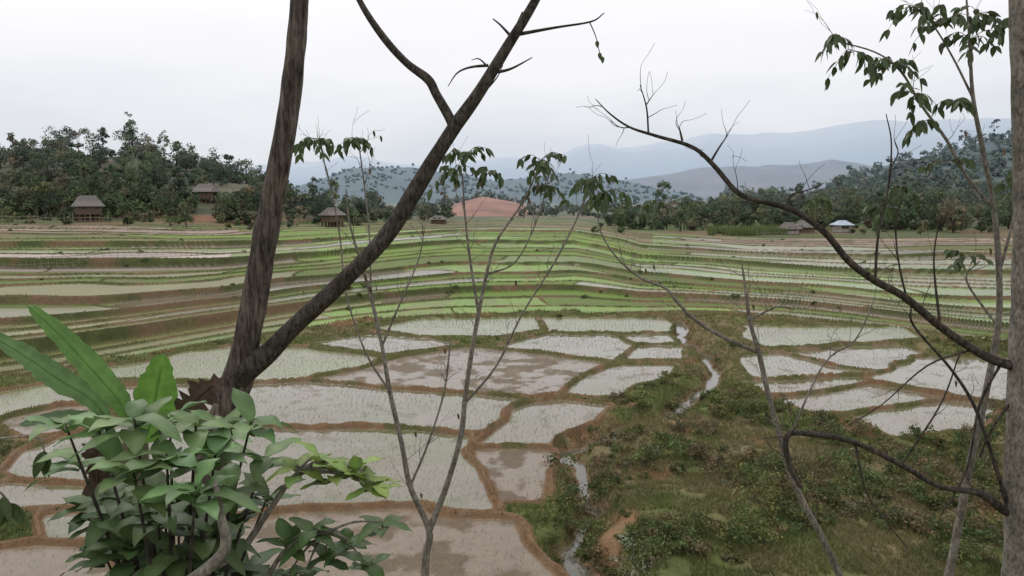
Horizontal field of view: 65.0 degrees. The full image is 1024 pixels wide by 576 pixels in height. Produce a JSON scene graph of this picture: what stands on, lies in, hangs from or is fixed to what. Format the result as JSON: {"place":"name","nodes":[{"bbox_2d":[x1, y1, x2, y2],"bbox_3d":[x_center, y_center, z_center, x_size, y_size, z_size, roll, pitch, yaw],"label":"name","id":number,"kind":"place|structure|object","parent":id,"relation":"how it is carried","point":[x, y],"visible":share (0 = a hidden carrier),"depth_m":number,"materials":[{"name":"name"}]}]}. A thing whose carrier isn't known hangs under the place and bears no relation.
{"place":"outdoors","nodes":[
{"label":"outdoors","id":0,"kind":"place"},
{"bbox_2d":[321,216,343,220],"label":"walls","id":1,"kind":"structure","parent":0,"point":[326,218],"depth_m":189.97,"materials":[{"name":"brown wood"}]},
{"bbox_2d":[318,207,346,215],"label":"roof","id":2,"kind":"structure","parent":1,"relation":"on","point":[328,211],"depth_m":190.02,"materials":[{"name":"grey plant"}]},
{"bbox_2d":[0,256,1010,575],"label":"rice paddy water","id":3,"kind":"structure","parent":0,"point":[302,400],"depth_m":46.97,"materials":[{"name":"water"},{"name":"earth"}]},
{"bbox_2d":[2,317,1006,575],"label":"rice seedlings","id":4,"kind":"object","parent":3,"relation":"on","point":[504,385],"visible":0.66,"depth_m":50.86,"materials":[{"name":"green plant"}]},
{"bbox_2d":[0,0,1010,167],"label":"sky","id":5,"kind":"structure","parent":0,"point":[207,74],"materials":[{"name":"white"}]},
{"bbox_2d":[0,156,1012,575],"bbox_3d":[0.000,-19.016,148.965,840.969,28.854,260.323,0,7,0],"label":"ground","id":6,"kind":"structure","parent":0,"point":[306,248],"depth_m":80.83,"materials":[{"name":"green plant"}]},
{"bbox_2d":[1,212,116,224],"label":"bamboo fence","id":7,"kind":"object","parent":6,"relation":"on","point":[19,220],"visible":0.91,"depth_m":152.37,"materials":[{"name":"wood"}]},
{"bbox_2d":[75,214,101,221],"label":"stilts","id":8,"kind":"object","parent":6,"relation":"on","point":[88,219],"visible":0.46,"depth_m":167.30,"materials":[{"name":"brown wood"}]},
{"bbox_2d":[3,247,207,268],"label":"bamboo fence","id":9,"kind":"object","parent":6,"relation":"on","point":[110,255],"visible":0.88,"depth_m":94.29,"materials":[{"name":"wood"}]},
{"bbox_2d":[0,224,211,230],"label":"bamboo fence","id":10,"kind":"object","parent":6,"relation":"on","point":[198,227],"visible":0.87,"depth_m":136.35,"materials":[{"name":"wood"}]},
{"bbox_2d":[0,111,371,229],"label":"forest trees","id":11,"kind":"object","parent":6,"relation":"on","point":[30,191],"visible":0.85,"depth_m":201.76,"materials":[{"name":"green plant"}]},
{"bbox_2d":[197,198,217,203],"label":"stilts","id":12,"kind":"object","parent":6,"relation":"on","point":[206,200],"visible":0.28,"depth_m":200.76,"materials":[{"name":"brown wood"}]},
{"bbox_2d":[322,222,342,226],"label":"stilts","id":13,"kind":"object","parent":6,"relation":"on","point":[330,224],"visible":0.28,"depth_m":191.10,"materials":[{"name":"brown wood"}]},
{"bbox_2d":[428,215,448,223],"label":"farm hut","id":14,"kind":"object","parent":6,"relation":"on","point":[436,219],"visible":1,"depth_m":223.16,"materials":[{"name":"grey wood"}]},
{"bbox_2d":[0,224,1007,575],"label":"scrub bushes","id":15,"kind":"object","parent":6,"relation":"on","point":[778,482],"visible":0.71,"depth_m":31.77,"materials":[{"name":"green plant"}]},
{"bbox_2d":[0,237,1010,575],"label":"grass","id":16,"kind":"structure","parent":6,"relation":"on","point":[710,493],"depth_m":33.78,"materials":[{"name":"green plant"}]},
{"bbox_2d":[283,176,1012,234],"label":"valley trees","id":17,"kind":"object","parent":6,"relation":"on","point":[689,213],"visible":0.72,"depth_m":208.70,"materials":[{"name":"green plant"}]},
{"bbox_2d":[703,222,787,235],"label":"maize crop","id":18,"kind":"object","parent":6,"relation":"on","point":[742,231],"visible":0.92,"depth_m":172.82,"materials":[{"name":"green plant"}]},
{"bbox_2d":[757,230,1012,238],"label":"bamboo fence","id":19,"kind":"object","parent":6,"relation":"on","point":[961,234],"visible":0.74,"depth_m":161.12,"materials":[{"name":"wood"}]},
{"bbox_2d":[188,118,1010,186],"bbox_3d":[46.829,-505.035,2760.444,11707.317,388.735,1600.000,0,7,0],"label":"distant mountains","id":20,"kind":"structure","parent":0,"point":[866,143],"depth_m":2840.78,"materials":[{"name":"hazy blue-grey rock"},{"name":"forested earth"}]},
{"bbox_2d":[560,322,719,575],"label":"stream","id":21,"kind":"structure","parent":0,"point":[573,565],"depth_m":36.15,"materials":[{"name":"liquid"}]},
{"bbox_2d":[291,140,1011,218],"bbox_3d":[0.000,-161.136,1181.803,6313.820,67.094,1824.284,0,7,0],"label":"hills","id":22,"kind":"structure","parent":0,"point":[704,183],"depth_m":810.62,"materials":[{"name":"plant"}]},
{"bbox_2d":[292,162,694,200],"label":"hill trees","id":23,"kind":"object","parent":22,"relation":"on","point":[469,191],"visible":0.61,"depth_m":780.19,"materials":[{"name":"green plant"}]},
{"bbox_2d":[718,119,1011,208],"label":"hill forest trees","id":24,"kind":"object","parent":22,"relation":"on","point":[939,175],"visible":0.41,"depth_m":431.49,"materials":[{"name":"green plant"}]},
{"bbox_2d":[832,225,850,231],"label":"walls","id":25,"kind":"structure","parent":0,"point":[837,228],"depth_m":179.46,"materials":[{"name":"paint"}]},
{"bbox_2d":[829,220,854,225],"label":"roof","id":26,"kind":"structure","parent":25,"relation":"on","point":[842,223],"depth_m":179.57,"materials":[{"name":"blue metal"}]},
{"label":"hillside","id":27,"kind":"structure","parent":0,"visible":0},
{"bbox_2d":[0,436,51,526],"bbox_3d":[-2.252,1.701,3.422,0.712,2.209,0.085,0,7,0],"label":"shrub","id":28,"kind":"object","parent":27,"relation":"on","point":[9,511],"visible":0.94,"depth_m":3.31,"materials":[{"name":"green plant"}]},
{"bbox_2d":[0,305,226,563],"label":"banana plant","id":29,"kind":"object","parent":27,"relation":"on","point":[96,386],"visible":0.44,"depth_m":3.88,"materials":[{"name":"green plant"}]},
{"bbox_2d":[22,388,412,575],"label":"broadleaf shrub","id":30,"kind":"object","parent":27,"relation":"on","point":[137,540],"visible":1,"depth_m":2.93,"materials":[{"name":"green plant"}]},
{"bbox_2d":[194,0,603,568],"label":"bare tree","id":31,"kind":"object","parent":27,"relation":"on","point":[250,359],"visible":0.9,"depth_m":5.89,"materials":[{"name":"brown plant"}]},
{"bbox_2d":[293,108,631,575],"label":"sapling tree","id":32,"kind":"object","parent":27,"relation":"on","point":[603,200],"visible":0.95,"depth_m":7.00,"materials":[{"name":"green plant"}]},
{"bbox_2d":[560,195,885,575],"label":"sapling tree","id":33,"kind":"object","parent":27,"relation":"on","point":[836,568],"visible":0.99,"depth_m":6.59,"materials":[{"name":"grey plant"}]},
{"bbox_2d":[576,0,1023,575],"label":"leafless tree","id":34,"kind":"object","parent":27,"relation":"on","point":[1010,508],"visible":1,"depth_m":5.55,"materials":[{"name":"brown plant"}]},
{"bbox_2d":[797,0,1012,575],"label":"leafy sapling tree","id":35,"kind":"object","parent":27,"relation":"on","point":[975,23],"visible":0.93,"depth_m":5.91,"materials":[{"name":"green plant"}]},
{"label":"deck","id":36,"kind":"structure","parent":0,"visible":0},
{"bbox_2d":[74,207,101,213],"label":"walls","id":37,"kind":"structure","parent":36,"relation":"on","point":[89,210],"depth_m":165.77,"materials":[{"name":"brown wood"}]},
{"bbox_2d":[71,195,104,206],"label":"roof","id":38,"kind":"structure","parent":37,"relation":"on","point":[87,201],"depth_m":166.09,"materials":[{"name":"grey plant"}]},
{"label":"deck","id":39,"kind":"structure","parent":0,"visible":0},
{"bbox_2d":[192,192,218,196],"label":"walls","id":40,"kind":"structure","parent":39,"relation":"on","point":[203,194],"depth_m":200.54,"materials":[{"name":"brown wood"}]},
{"bbox_2d":[188,184,221,191],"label":"roof","id":41,"kind":"structure","parent":40,"relation":"on","point":[205,188],"depth_m":201.39,"materials":[{"name":"grey plant"}]},
{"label":"floor deck","id":42,"kind":"object","parent":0,"visible":0},
{"bbox_2d":[783,230,798,233],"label":"walls","id":43,"kind":"structure","parent":42,"relation":"on","point":[796,232],"depth_m":173.45,"materials":[{"name":"paint"}]},
{"bbox_2d":[776,222,802,229],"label":"roof","id":44,"kind":"structure","parent":43,"relation":"on","point":[791,225],"depth_m":173.75,"materials":[{"name":"grey plant"}]},
{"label":"deck","id":45,"kind":"structure","parent":0,"visible":0},
{"bbox_2d":[799,228,813,232],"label":"walls","id":46,"kind":"structure","parent":45,"relation":"on","point":[805,230],"depth_m":180.11,"materials":[{"name":"brown wood"}]},
{"bbox_2d":[796,220,813,227],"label":"roof","id":47,"kind":"structure","parent":46,"relation":"on","point":[805,224],"depth_m":180.62,"materials":[{"name":"grey plant"}]},
{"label":"deck","id":48,"kind":"structure","parent":0,"visible":0},
{"bbox_2d":[878,223,903,227],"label":"walls","id":49,"kind":"structure","parent":48,"relation":"on","point":[894,227],"depth_m":189.77,"materials":[{"name":"brown wood"}]}
]}

